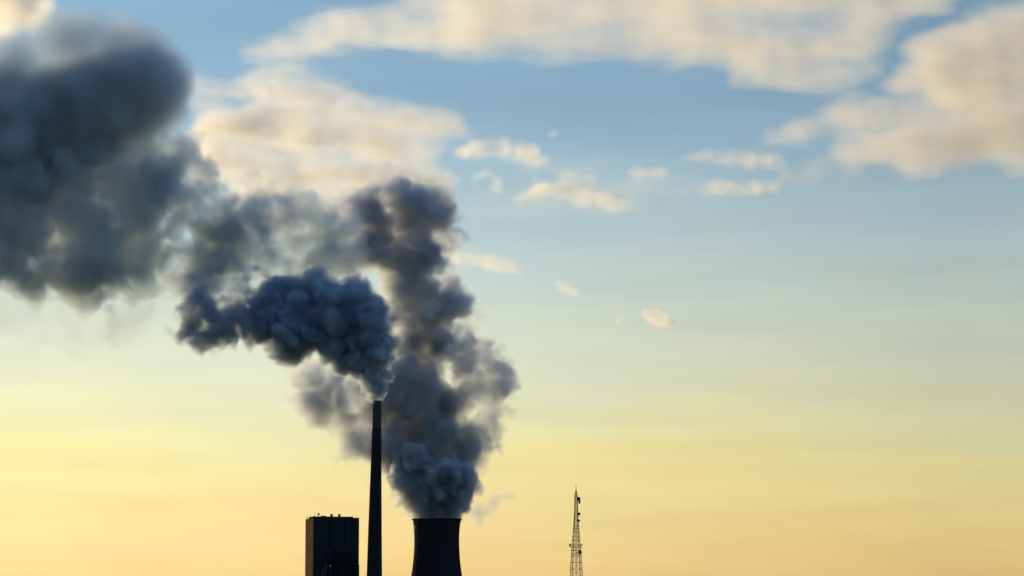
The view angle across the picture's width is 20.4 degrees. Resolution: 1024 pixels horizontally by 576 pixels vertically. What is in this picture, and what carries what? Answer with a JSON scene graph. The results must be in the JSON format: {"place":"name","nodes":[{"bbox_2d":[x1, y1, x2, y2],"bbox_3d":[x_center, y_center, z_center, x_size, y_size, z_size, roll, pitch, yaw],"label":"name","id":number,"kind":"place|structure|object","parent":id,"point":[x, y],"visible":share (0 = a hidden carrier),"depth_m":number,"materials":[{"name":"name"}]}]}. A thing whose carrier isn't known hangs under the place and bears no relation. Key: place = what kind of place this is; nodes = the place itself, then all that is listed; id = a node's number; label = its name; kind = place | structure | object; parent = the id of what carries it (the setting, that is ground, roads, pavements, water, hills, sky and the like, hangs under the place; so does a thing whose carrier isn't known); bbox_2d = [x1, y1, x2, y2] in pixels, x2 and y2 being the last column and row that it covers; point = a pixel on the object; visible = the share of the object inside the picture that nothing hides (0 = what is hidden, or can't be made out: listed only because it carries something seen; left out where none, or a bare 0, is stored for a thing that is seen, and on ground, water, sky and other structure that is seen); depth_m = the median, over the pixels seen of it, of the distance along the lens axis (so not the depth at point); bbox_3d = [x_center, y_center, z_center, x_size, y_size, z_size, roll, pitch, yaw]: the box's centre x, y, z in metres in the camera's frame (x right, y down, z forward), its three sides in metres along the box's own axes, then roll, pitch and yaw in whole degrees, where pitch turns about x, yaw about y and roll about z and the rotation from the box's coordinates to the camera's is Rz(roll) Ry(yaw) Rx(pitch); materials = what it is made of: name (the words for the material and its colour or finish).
{"place":"outdoors","nodes":[
{"label":"outdoors","id":0,"kind":"place"},
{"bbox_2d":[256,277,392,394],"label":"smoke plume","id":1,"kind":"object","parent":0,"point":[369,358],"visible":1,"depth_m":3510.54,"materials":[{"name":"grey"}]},
{"bbox_2d":[305,512,358,575],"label":"boiler house","id":2,"kind":"structure","parent":0,"point":[325,536],"depth_m":3595.44,"materials":[{"name":"black paint"}]},
{"bbox_2d":[324,551,358,575],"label":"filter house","id":3,"kind":"structure","parent":0,"point":[340,563],"depth_m":3576.44,"materials":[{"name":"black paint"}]},
{"bbox_2d":[367,400,381,575],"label":"industrial chimney","id":4,"kind":"object","parent":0,"point":[374,559],"visible":1,"depth_m":3486.84,"materials":[{"name":"concrete"}]},
{"bbox_2d":[396,453,468,517],"bbox_3d":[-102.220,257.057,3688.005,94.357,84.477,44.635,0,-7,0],"label":"steam plume","id":5,"kind":"object","parent":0,"point":[406,479],"visible":1,"depth_m":3679.77,"materials":[{"name":"grey"}]},
{"bbox_2d":[411,518,461,575],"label":"cooling tower","id":6,"kind":"structure","parent":0,"point":[436,547],"depth_m":3660.15,"materials":[{"name":"concrete"}]},
{"bbox_2d":[0,0,1023,575],"label":"sky","id":7,"kind":"structure","parent":0,"point":[742,281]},
{"bbox_2d":[569,491,582,575],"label":"lattice mast","id":8,"kind":"object","parent":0,"point":[577,524],"visible":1,"depth_m":1494.94,"materials":[{"name":"metal"}]}
]}

